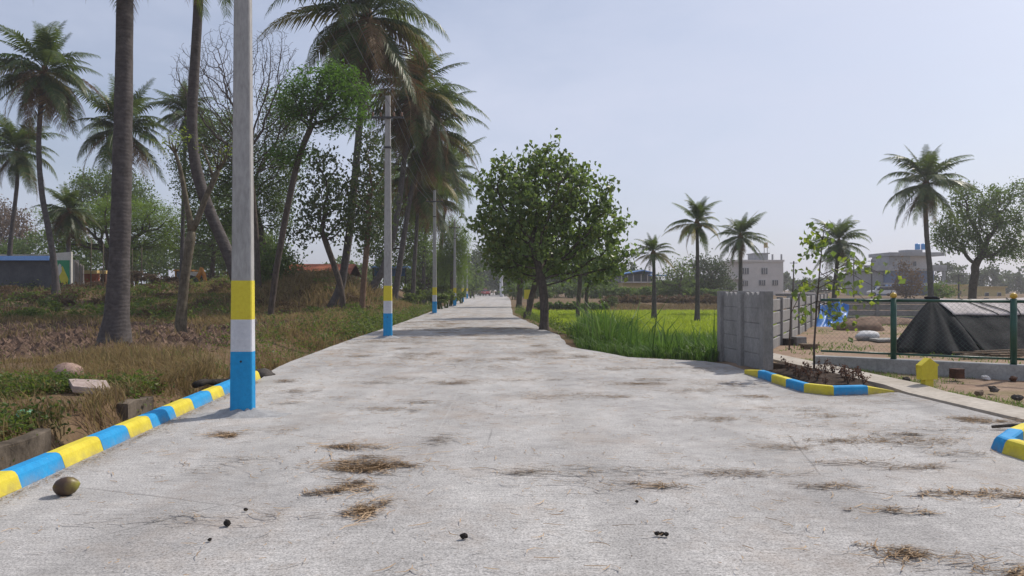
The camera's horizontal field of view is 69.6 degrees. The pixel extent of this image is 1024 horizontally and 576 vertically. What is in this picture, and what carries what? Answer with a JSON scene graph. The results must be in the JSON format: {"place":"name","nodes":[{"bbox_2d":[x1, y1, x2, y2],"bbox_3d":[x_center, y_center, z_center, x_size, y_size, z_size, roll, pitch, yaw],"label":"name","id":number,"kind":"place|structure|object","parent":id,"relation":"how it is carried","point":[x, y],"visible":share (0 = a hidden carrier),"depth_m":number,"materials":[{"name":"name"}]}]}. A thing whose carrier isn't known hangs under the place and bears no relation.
{"place":"outdoors","nodes":[
{"label":"outdoors","id":0,"kind":"place"},
{"bbox_2d":[0,293,1023,575],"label":"road","id":1,"kind":"structure","parent":0,"point":[698,541],"depth_m":5.77,"materials":[{"name":"concrete"}]},
{"bbox_2d":[52,476,80,496],"bbox_3d":[-3.236,1.436,5.348,0.178,0.138,0.138,-7,20,-20],"label":"coconut","id":2,"kind":"object","parent":1,"relation":"on","point":[65,486],"visible":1,"depth_m":5.30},
{"bbox_2d":[0,371,260,497],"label":"painted kerb","id":3,"kind":"structure","parent":1,"relation":"on","point":[16,477],"depth_m":6.79,"materials":[{"name":"yellow paint"}]},
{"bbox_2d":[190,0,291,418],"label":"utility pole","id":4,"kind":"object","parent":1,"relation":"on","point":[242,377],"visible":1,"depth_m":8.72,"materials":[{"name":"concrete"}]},
{"bbox_2d":[347,0,467,245],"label":"overhead wire","id":5,"kind":"object","parent":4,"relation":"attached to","point":[390,91],"visible":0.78,"depth_m":18.26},
{"bbox_2d":[299,478,397,498],"bbox_3d":[-1.200,1.493,5.523,0.664,0.015,0.657,0,0,19],"label":"straw clump","id":6,"kind":"object","parent":1,"relation":"on","point":[353,487],"visible":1,"depth_m":5.50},
{"bbox_2d":[297,439,415,452],"bbox_3d":[-1.480,1.495,6.969,1.222,0.014,0.640,0,0,0],"label":"straw clump","id":7,"kind":"object","parent":1,"relation":"on","point":[346,446],"visible":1,"depth_m":6.97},
{"bbox_2d":[330,493,396,529],"bbox_3d":[-0.995,1.492,4.943,0.437,0.015,0.831,0,0,0],"label":"straw clump","id":8,"kind":"object","parent":1,"relation":"on","point":[357,507],"visible":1,"depth_m":4.96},
{"bbox_2d":[294,451,447,480],"bbox_3d":[-1.168,1.494,6.204,1.350,0.015,1.076,0,0,0],"label":"straw clump","id":9,"kind":"object","parent":1,"relation":"on","point":[370,465],"visible":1,"depth_m":6.22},
{"bbox_2d":[371,96,403,338],"bbox_3d":[-3.828,-2.021,22.505,1.376,7.700,0.718,0,0,0],"label":"utility pole","id":10,"kind":"object","parent":1,"relation":"on","point":[387,305],"visible":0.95,"depth_m":22.45,"materials":[{"name":"blue paint"}]},
{"bbox_2d":[426,190,442,313],"bbox_3d":[-4.662,-1.993,44.005,1.376,7.700,0.718,0,0,0],"label":"utility pole","id":11,"kind":"object","parent":1,"relation":"on","point":[434,295],"visible":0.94,"depth_m":43.95,"materials":[{"name":"blue paint"}]},
{"bbox_2d":[448,220,461,306],"bbox_3d":[-4.935,-1.968,63.005,1.376,7.700,0.718,0,0,0],"label":"utility pole","id":12,"kind":"object","parent":1,"relation":"on","point":[454,276],"visible":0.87,"depth_m":62.95,"materials":[{"name":"blue paint"}]},
{"bbox_2d":[0,313,1023,575],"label":"leaf litter","id":13,"kind":"object","parent":1,"relation":"on","point":[756,449],"visible":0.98,"depth_m":8.06,"materials":[{"name":"plant"}]},
{"bbox_2d":[730,428,972,448],"bbox_3d":[3.392,1.495,7.327,2.504,0.014,1.004,0,0,0],"label":"straw clump","id":14,"kind":"object","parent":1,"relation":"on","point":[910,433],"visible":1,"depth_m":7.32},
{"bbox_2d":[842,503,945,515],"bbox_3d":[2.556,1.492,4.975,0.685,0.014,0.264,0,0,6],"label":"straw clump","id":15,"kind":"object","parent":1,"relation":"on","point":[892,509],"visible":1,"depth_m":4.96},
{"bbox_2d":[839,538,964,569],"bbox_3d":[2.180,1.491,4.170,0.674,0.015,0.474,0,0,-31],"label":"straw clump","id":16,"kind":"object","parent":1,"relation":"on","point":[902,551],"visible":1,"depth_m":4.14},
{"bbox_2d":[826,482,1023,507],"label":"straw clump","id":17,"kind":"object","parent":1,"relation":"on","point":[991,493],"visible":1,"depth_m":5.36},
{"bbox_2d":[907,414,1022,427],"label":"straw clump","id":18,"kind":"object","parent":1,"relation":"on","point":[974,418],"visible":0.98,"depth_m":8.38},
{"bbox_2d":[940,550,1023,575],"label":"straw clump","id":19,"kind":"object","parent":1,"relation":"on","point":[1020,573],"visible":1,"depth_m":3.93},
{"bbox_2d":[0,285,1023,449],"bbox_3d":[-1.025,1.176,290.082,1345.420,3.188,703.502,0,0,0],"label":"ground","id":20,"kind":"structure","parent":0,"point":[1008,388],"depth_m":16.33,"materials":[{"name":"soil"}]},
{"bbox_2d":[0,194,40,253],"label":"leafy tree","id":21,"kind":"object","parent":20,"relation":"on","point":[5,219],"visible":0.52,"depth_m":124.68,"materials":[{"name":"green plant"}]},
{"bbox_2d":[0,428,50,470],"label":"drain wall","id":22,"kind":"structure","parent":20,"relation":"on","point":[30,445],"depth_m":6.87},
{"bbox_2d":[0,111,68,255],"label":"coconut palm","id":23,"kind":"object","parent":20,"relation":"on","point":[18,159],"visible":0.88,"depth_m":61.57,"materials":[{"name":"green plant"}]},
{"bbox_2d":[0,252,78,289],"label":"hut","id":24,"kind":"object","parent":20,"relation":"on","point":[22,269],"visible":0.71,"depth_m":60.00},
{"bbox_2d":[0,21,108,294],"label":"coconut palm","id":25,"kind":"object","parent":20,"relation":"on","point":[43,85],"visible":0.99,"depth_m":51.43,"materials":[{"name":"green plant"}]},
{"bbox_2d":[30,183,101,251],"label":"coconut palm","id":26,"kind":"object","parent":20,"relation":"on","point":[70,220],"visible":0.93,"depth_m":61.53,"materials":[{"name":"green plant"}]},
{"bbox_2d":[52,362,84,377],"bbox_3d":[-6.965,1.341,11.527,0.497,0.352,0.418,0,0,0],"label":"boulder","id":27,"kind":"object","parent":20,"relation":"on","point":[61,367],"visible":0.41,"depth_m":11.42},
{"bbox_2d":[69,379,109,394],"bbox_3d":[-5.593,1.303,9.742,0.711,0.090,0.438,4,6,0],"label":"stone slab","id":28,"kind":"object","parent":20,"relation":"on","point":[74,386],"depth_m":9.66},
{"bbox_2d":[82,270,99,283],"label":"brick pillar","id":29,"kind":"structure","parent":20,"relation":"on","point":[95,275],"depth_m":63.68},
{"bbox_2d":[25,193,186,269],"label":"umbrella tree","id":30,"kind":"object","parent":20,"relation":"on","point":[103,220],"visible":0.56,"depth_m":71.32,"materials":[{"name":"green plant"}]},
{"bbox_2d":[56,166,161,225],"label":"leafy tree","id":31,"kind":"object","parent":20,"relation":"on","point":[86,186],"visible":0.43,"depth_m":86.65,"materials":[{"name":"green plant"}]},
{"bbox_2d":[64,73,173,188],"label":"coconut palm","id":32,"kind":"object","parent":20,"relation":"on","point":[102,135],"visible":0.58,"depth_m":55.47,"materials":[{"name":"green plant"}]},
{"bbox_2d":[117,396,153,420],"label":"drain wall","id":33,"kind":"structure","parent":20,"relation":"on","point":[132,407],"depth_m":9.34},
{"bbox_2d":[95,0,209,345],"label":"coconut palm","id":34,"kind":"object","parent":20,"relation":"on","point":[115,323],"visible":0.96,"depth_m":18.22,"materials":[{"name":"brown plant"}]},
{"bbox_2d":[79,270,228,285],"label":"dry scrub","id":35,"kind":"object","parent":20,"relation":"on","point":[145,277],"visible":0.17,"depth_m":78.28,"materials":[{"name":"brown plant"}]},
{"bbox_2d":[0,316,325,360],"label":"soil clods","id":36,"kind":"object","parent":20,"relation":"on","point":[14,343],"visible":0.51,"depth_m":21.30,"materials":[{"name":"soil"}]},
{"bbox_2d":[144,79,217,283],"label":"coconut palm","id":37,"kind":"object","parent":20,"relation":"on","point":[174,118],"visible":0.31,"depth_m":59.49,"materials":[{"name":"green plant"}]},
{"bbox_2d":[163,267,206,283],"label":"backhoe loader","id":38,"kind":"object","parent":20,"relation":"on","point":[196,274],"visible":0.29,"depth_m":75.25,"materials":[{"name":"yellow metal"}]},
{"bbox_2d":[0,273,370,318],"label":"scrub","id":39,"kind":"object","parent":20,"relation":"on","point":[66,300],"visible":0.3,"depth_m":47.70,"materials":[{"name":"brown plant"}]},
{"bbox_2d":[151,127,232,331],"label":"forked tree","id":40,"kind":"object","parent":20,"relation":"on","point":[180,324],"visible":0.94,"depth_m":24.91,"materials":[{"name":"brown plant"}]},
{"bbox_2d":[0,276,397,320],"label":"bushes","id":41,"kind":"object","parent":20,"relation":"on","point":[30,311],"visible":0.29,"depth_m":42.45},
{"bbox_2d":[155,172,267,280],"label":"leafy tree","id":42,"kind":"object","parent":20,"relation":"on","point":[214,249],"visible":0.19,"depth_m":77.36,"materials":[{"name":"green plant"}]},
{"bbox_2d":[0,267,431,465],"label":"dry grass","id":43,"kind":"structure","parent":20,"relation":"on","point":[114,358],"depth_m":16.52,"materials":[{"name":"plant"}]},
{"bbox_2d":[192,377,229,387],"bbox_3d":[-4.520,1.452,11.640,0.155,0.171,1.392,0,0,19],"label":"charred log","id":44,"kind":"object","parent":43,"relation":"on","point":[201,383],"visible":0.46,"depth_m":11.20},
{"bbox_2d":[187,0,258,326],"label":"coconut palm","id":45,"kind":"object","parent":20,"relation":"on","point":[218,231],"visible":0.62,"depth_m":25.86,"materials":[{"name":"brown plant"}]},
{"bbox_2d":[154,81,313,275],"bbox_3d":[-19.176,-7.177,52.153,10.779,15.061,6.818,0,0,0],"label":"thorn tree","id":46,"kind":"object","parent":20,"relation":"on","point":[273,191],"visible":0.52,"depth_m":51.32,"materials":[{"name":"green plant"}]},
{"bbox_2d":[164,21,306,292],"bbox_3d":[-17.395,-8.209,47.041,9.206,17.393,4.877,0,0,0],"label":"bare tree","id":47,"kind":"object","parent":20,"relation":"on","point":[257,268],"visible":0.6,"depth_m":46.81,"materials":[{"name":"brown plant"}]},
{"bbox_2d":[0,227,487,297],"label":"background wood","id":48,"kind":"object","parent":20,"relation":"on","point":[151,262],"visible":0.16,"depth_m":98.52,"materials":[{"name":"green plant"}]},
{"bbox_2d":[254,233,310,286],"bbox_3d":[-16.049,-1.582,49.893,4.524,4.351,4.047,0,0,0],"label":"leafy shrub","id":49,"kind":"object","parent":20,"relation":"on","point":[286,263],"visible":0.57,"depth_m":49.63,"materials":[{"name":"green plant"}]},
{"bbox_2d":[0,265,580,461],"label":"green weeds","id":50,"kind":"object","parent":20,"relation":"on","point":[372,321],"visible":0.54,"depth_m":22.48,"materials":[{"name":"plant"}]},
{"bbox_2d":[253,57,379,318],"bbox_3d":[-9.161,-4.591,35.051,5.506,12.628,4.998,0,0,-39],"label":"feathery tree","id":51,"kind":"object","parent":20,"relation":"on","point":[320,104],"visible":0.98,"depth_m":34.74,"materials":[{"name":"green plant"}]},
{"bbox_2d":[289,264,360,278],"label":"tiled house","id":52,"kind":"structure","parent":20,"relation":"on","point":[353,269],"depth_m":67.79,"materials":[{"name":"tile"}]},
{"bbox_2d":[285,142,365,309],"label":"dark tree","id":53,"kind":"object","parent":20,"relation":"on","point":[325,210],"visible":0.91,"depth_m":41.79,"materials":[{"name":"green plant"}]},
{"bbox_2d":[255,0,450,307],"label":"coconut palm","id":54,"kind":"object","parent":20,"relation":"on","point":[377,33],"visible":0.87,"depth_m":42.65,"materials":[{"name":"green plant"}]},
{"bbox_2d":[335,124,408,311],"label":"dark tree","id":55,"kind":"object","parent":20,"relation":"on","point":[369,231],"visible":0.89,"depth_m":40.77,"materials":[{"name":"green plant"}]},
{"bbox_2d":[371,266,410,285],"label":"shelter","id":56,"kind":"object","parent":20,"relation":"on","point":[375,272],"visible":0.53,"depth_m":70.23,"materials":[{"name":"metal"}]},
{"bbox_2d":[351,166,439,289],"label":"leafy tree","id":57,"kind":"object","parent":20,"relation":"on","point":[410,237],"visible":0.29,"depth_m":65.50,"materials":[{"name":"green plant"}]},
{"bbox_2d":[343,23,490,290],"bbox_3d":[-6.849,-8.280,49.865,8.330,17.776,9.333,0,0,41],"label":"coconut palm","id":58,"kind":"object","parent":20,"relation":"on","point":[414,115],"visible":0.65,"depth_m":49.49,"materials":[{"name":"green plant"}]},
{"bbox_2d":[365,138,473,303],"bbox_3d":[-7.512,-5.514,59.756,9.046,14.222,7.912,0,0,0],"label":"coconut palm","id":59,"kind":"object","parent":20,"relation":"on","point":[421,207],"visible":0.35,"depth_m":59.62,"materials":[{"name":"green plant"}]},
{"bbox_2d":[392,236,461,300],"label":"leafy tree","id":60,"kind":"object","parent":20,"relation":"on","point":[429,272],"visible":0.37,"depth_m":83.08,"materials":[{"name":"green plant"}]},
{"bbox_2d":[372,80,488,299],"bbox_3d":[-5.854,-7.205,54.450,8.747,17.154,8.758,0,0,0],"label":"coconut palm","id":61,"kind":"object","parent":20,"relation":"on","point":[457,141],"visible":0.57,"depth_m":53.59,"materials":[{"name":"green plant"}]},
{"bbox_2d":[400,280,466,308],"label":"roadside bushes","id":62,"kind":"object","parent":20,"relation":"on","point":[443,296],"visible":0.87,"depth_m":61.95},
{"bbox_2d":[400,167,478,303],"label":"coconut palm","id":63,"kind":"object","parent":20,"relation":"on","point":[452,206],"visible":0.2,"depth_m":69.62,"materials":[{"name":"green plant"}]},
{"bbox_2d":[429,209,475,292],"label":"drooping tree","id":64,"kind":"object","parent":20,"relation":"on","point":[444,268],"visible":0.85,"depth_m":71.68,"materials":[{"name":"green plant"}]},
{"bbox_2d":[425,137,483,285],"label":"coconut palm","id":65,"kind":"object","parent":20,"relation":"on","point":[468,176],"visible":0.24,"depth_m":75.84,"materials":[{"name":"green plant"}]},
{"bbox_2d":[459,246,490,295],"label":"distant tree","id":66,"kind":"object","parent":20,"relation":"on","point":[477,257],"visible":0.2,"depth_m":149.45,"materials":[{"name":"green plant"}]},
{"bbox_2d":[466,241,496,294],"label":"distant tree","id":67,"kind":"object","parent":20,"relation":"on","point":[487,271],"visible":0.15,"depth_m":199.18,"materials":[{"name":"green plant"}]},
{"bbox_2d":[492,257,531,307],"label":"round tree","id":68,"kind":"object","parent":20,"relation":"on","point":[519,297],"visible":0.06,"depth_m":61.81,"materials":[{"name":"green plant"}]},
{"bbox_2d":[489,218,570,318],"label":"round tree","id":69,"kind":"object","parent":20,"relation":"on","point":[532,293],"visible":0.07,"depth_m":38.67,"materials":[{"name":"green plant"}]},
{"bbox_2d":[459,128,647,330],"bbox_3d":[1.591,-2.079,27.721,6.006,7.631,5.542,0,0,41],"label":"round tree","id":70,"kind":"object","parent":20,"relation":"on","point":[519,193],"visible":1,"depth_m":27.17,"materials":[{"name":"green plant"}]},
{"bbox_2d":[567,241,606,316],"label":"slim tree","id":71,"kind":"object","parent":20,"relation":"on","point":[579,279],"visible":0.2,"depth_m":53.86,"materials":[{"name":"green plant"}]},
{"bbox_2d":[576,247,621,313],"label":"slim tree","id":72,"kind":"object","parent":20,"relation":"on","point":[587,289],"visible":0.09,"depth_m":59.86,"materials":[{"name":"green plant"}]},
{"bbox_2d":[498,278,728,309],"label":"field hedge","id":73,"kind":"object","parent":20,"relation":"on","point":[569,290],"visible":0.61,"depth_m":98.45,"materials":[{"name":"green plant"}]},
{"bbox_2d":[615,270,667,295],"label":"farm building","id":74,"kind":"structure","parent":20,"relation":"on","point":[636,280],"depth_m":118.00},
{"bbox_2d":[532,302,776,311],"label":"stubble","id":75,"kind":"object","parent":20,"relation":"on","point":[676,306],"visible":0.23,"depth_m":74.99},
{"bbox_2d":[630,234,679,318],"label":"coconut palm","id":76,"kind":"object","parent":20,"relation":"on","point":[652,248],"visible":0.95,"depth_m":51.87,"materials":[{"name":"green plant"}]},
{"bbox_2d":[525,307,785,337],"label":"paddy","id":77,"kind":"structure","parent":20,"relation":"on","point":[684,320],"depth_m":51.13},
{"bbox_2d":[598,292,716,304],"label":"dry brush","id":78,"kind":"object","parent":20,"relation":"on","point":[679,298],"visible":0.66,"depth_m":78.72,"materials":[{"name":"brown plant"}]},
{"bbox_2d":[650,254,695,294],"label":"hazy tree","id":79,"kind":"object","parent":20,"relation":"on","point":[683,270],"visible":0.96,"depth_m":95.64,"materials":[{"name":"green plant"}]},
{"bbox_2d":[663,193,721,321],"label":"coconut palm","id":80,"kind":"object","parent":20,"relation":"on","point":[698,210],"visible":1,"depth_m":47.49,"materials":[{"name":"green plant"}]},
{"bbox_2d":[686,248,737,295],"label":"hazy tree","id":81,"kind":"object","parent":20,"relation":"on","point":[713,273],"visible":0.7,"depth_m":104.22,"materials":[{"name":"green plant"}]},
{"bbox_2d":[711,212,773,290],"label":"coconut palm","id":82,"kind":"object","parent":20,"relation":"on","point":[739,243],"visible":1,"depth_m":61.76,"materials":[{"name":"green plant"}]},
{"bbox_2d":[717,291,772,370],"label":"precast wall","id":83,"kind":"structure","parent":20,"relation":"on","point":[744,328],"depth_m":14.50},
{"bbox_2d":[477,261,1023,296],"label":"distant wood","id":84,"kind":"object","parent":20,"relation":"on","point":[1014,281],"visible":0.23,"depth_m":188.39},
{"bbox_2d":[720,242,783,294],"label":"apartment building","id":85,"kind":"structure","parent":20,"relation":"on","point":[761,274],"depth_m":165.00,"materials":[{"name":"concrete"}]},
{"bbox_2d":[773,293,827,348],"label":"precast wall","id":86,"kind":"structure","parent":20,"relation":"on","point":[780,316],"depth_m":22.21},
{"bbox_2d":[788,264,815,349],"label":"sapling","id":87,"kind":"object","parent":20,"relation":"on","point":[813,277],"visible":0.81,"depth_m":18.19,"materials":[{"name":"green plant"}]},
{"bbox_2d":[744,370,894,395],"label":"painted kerb","id":88,"kind":"structure","parent":20,"relation":"on","point":[806,387],"depth_m":10.59,"materials":[{"name":"yellow paint"}]},
{"bbox_2d":[768,363,873,386],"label":"planting soil","id":89,"kind":"structure","parent":20,"relation":"on","point":[832,378],"depth_m":11.87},
{"bbox_2d":[791,221,905,368],"bbox_3d":[5.788,0.155,12.915,1.854,2.683,0.926,0,0,0],"label":"sapling","id":90,"kind":"object","parent":89,"relation":"on","point":[806,287],"visible":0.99,"depth_m":12.91,"materials":[{"name":"green plant"}]},
{"bbox_2d":[805,215,872,297],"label":"coconut palm","id":91,"kind":"object","parent":20,"relation":"on","point":[839,246],"visible":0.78,"depth_m":59.65,"materials":[{"name":"green plant"}]},
{"bbox_2d":[833,319,884,330],"bbox_3d":[12.773,1.561,26.971,1.974,0.868,1.110,0,0,0],"label":"soil heap","id":92,"kind":"object","parent":20,"relation":"on","point":[861,326],"visible":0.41,"depth_m":26.61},
{"bbox_2d":[854,331,879,340],"bbox_3d":[10.373,1.419,21.509,0.753,0.368,0.451,0,0,0],"label":"sack","id":93,"kind":"object","parent":20,"relation":"on","point":[860,334],"visible":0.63,"depth_m":21.36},
{"bbox_2d":[850,316,911,324],"bbox_3d":[15.346,1.560,30.933,3.403,0.753,2.384,0,0,0],"label":"soil heap","id":94,"kind":"object","parent":20,"relation":"on","point":[886,321],"visible":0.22,"depth_m":30.30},
{"bbox_2d":[866,287,895,295],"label":"parked car","id":95,"kind":"object","parent":20,"relation":"on","point":[877,290],"visible":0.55,"depth_m":117.32,"materials":[{"name":"white metal"}]},
{"bbox_2d":[773,353,1023,422],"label":"footpath","id":96,"kind":"structure","parent":20,"relation":"on","point":[1002,410],"depth_m":10.36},
{"bbox_2d":[841,243,957,295],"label":"house","id":97,"kind":"structure","parent":20,"relation":"on","point":[916,257],"depth_m":151.00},
{"bbox_2d":[780,324,1023,407],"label":"lawn tufts","id":98,"kind":"object","parent":20,"relation":"on","point":[956,391],"visible":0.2,"depth_m":13.04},
{"bbox_2d":[887,254,926,297],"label":"leafy shrub","id":99,"kind":"object","parent":20,"relation":"on","point":[901,288],"visible":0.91,"depth_m":99.52,"materials":[{"name":"green plant"}]},
{"bbox_2d":[828,298,988,318],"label":"precast wall","id":100,"kind":"structure","parent":20,"relation":"on","point":[877,310],"depth_m":36.33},
{"bbox_2d":[815,355,1023,380],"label":"plinth wall","id":101,"kind":"structure","parent":20,"relation":"on","point":[1000,371],"depth_m":13.29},
{"bbox_2d":[821,292,1023,364],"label":"green fence","id":102,"kind":"object","parent":101,"relation":"on","point":[1013,301],"visible":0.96,"depth_m":13.29,"materials":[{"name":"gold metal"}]},
{"bbox_2d":[916,358,938,387],"bbox_3d":[6.304,1.312,11.169,0.338,0.504,0.110,0,0,-16],"label":"marker stone","id":103,"kind":"object","parent":20,"relation":"on","point":[927,371],"visible":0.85,"depth_m":11.12,"materials":[{"name":"yellow paint"}]},
{"bbox_2d":[877,143,984,295],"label":"coconut palm","id":104,"kind":"object","parent":20,"relation":"on","point":[928,195],"visible":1,"depth_m":57.69,"materials":[{"name":"green plant"}]},
{"bbox_2d":[924,278,964,298],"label":"leafy shrub","id":105,"kind":"object","parent":20,"relation":"on","point":[938,287],"visible":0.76,"depth_m":79.53,"materials":[{"name":"green plant"}]},
{"bbox_2d":[949,368,964,378],"bbox_3d":[7.527,1.445,12.453,0.175,0.162,0.170,0,0,-14],"label":"rusty tin","id":106,"kind":"object","parent":20,"relation":"on","point":[956,373],"visible":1,"depth_m":12.39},
{"bbox_2d":[897,296,1023,354],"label":"tarpaulin shelter","id":107,"kind":"object","parent":20,"relation":"on","point":[924,312],"visible":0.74,"depth_m":17.34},
{"bbox_2d":[928,172,1023,298],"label":"spreading tree","id":108,"kind":"object","parent":20,"relation":"on","point":[996,216],"visible":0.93,"depth_m":61.53,"materials":[{"name":"green plant"}]},
{"bbox_2d":[961,286,1007,295],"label":"house","id":109,"kind":"structure","parent":20,"relation":"on","point":[990,290],"depth_m":132.00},
{"bbox_2d":[991,422,1023,459],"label":"painted kerb","id":110,"kind":"structure","parent":20,"relation":"on","point":[1009,442],"depth_m":6.75,"materials":[{"name":"blue paint"}]},
{"bbox_2d":[0,0,1023,290],"label":"sky","id":111,"kind":"structure","parent":0,"point":[789,111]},
{"bbox_2d":[560,291,718,361],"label":"reed grass","id":112,"kind":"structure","parent":0,"point":[601,333],"depth_m":18.18,"materials":[{"name":"plant"}]},
{"bbox_3d":[13.275,1.098,29.699,0.080,1.060,0.069,0,0,0],"label":"tarpaulin post","id":113,"kind":"object","parent":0,"visible":0},
{"bbox_2d":[816,302,848,326],"bbox_3d":[12.573,1.186,28.793,1.336,1.297,2.214,0,0,18],"label":"blue tarpaulin","id":114,"kind":"object","parent":113,"relation":"hanging from","point":[820,322],"visible":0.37,"depth_m":29.23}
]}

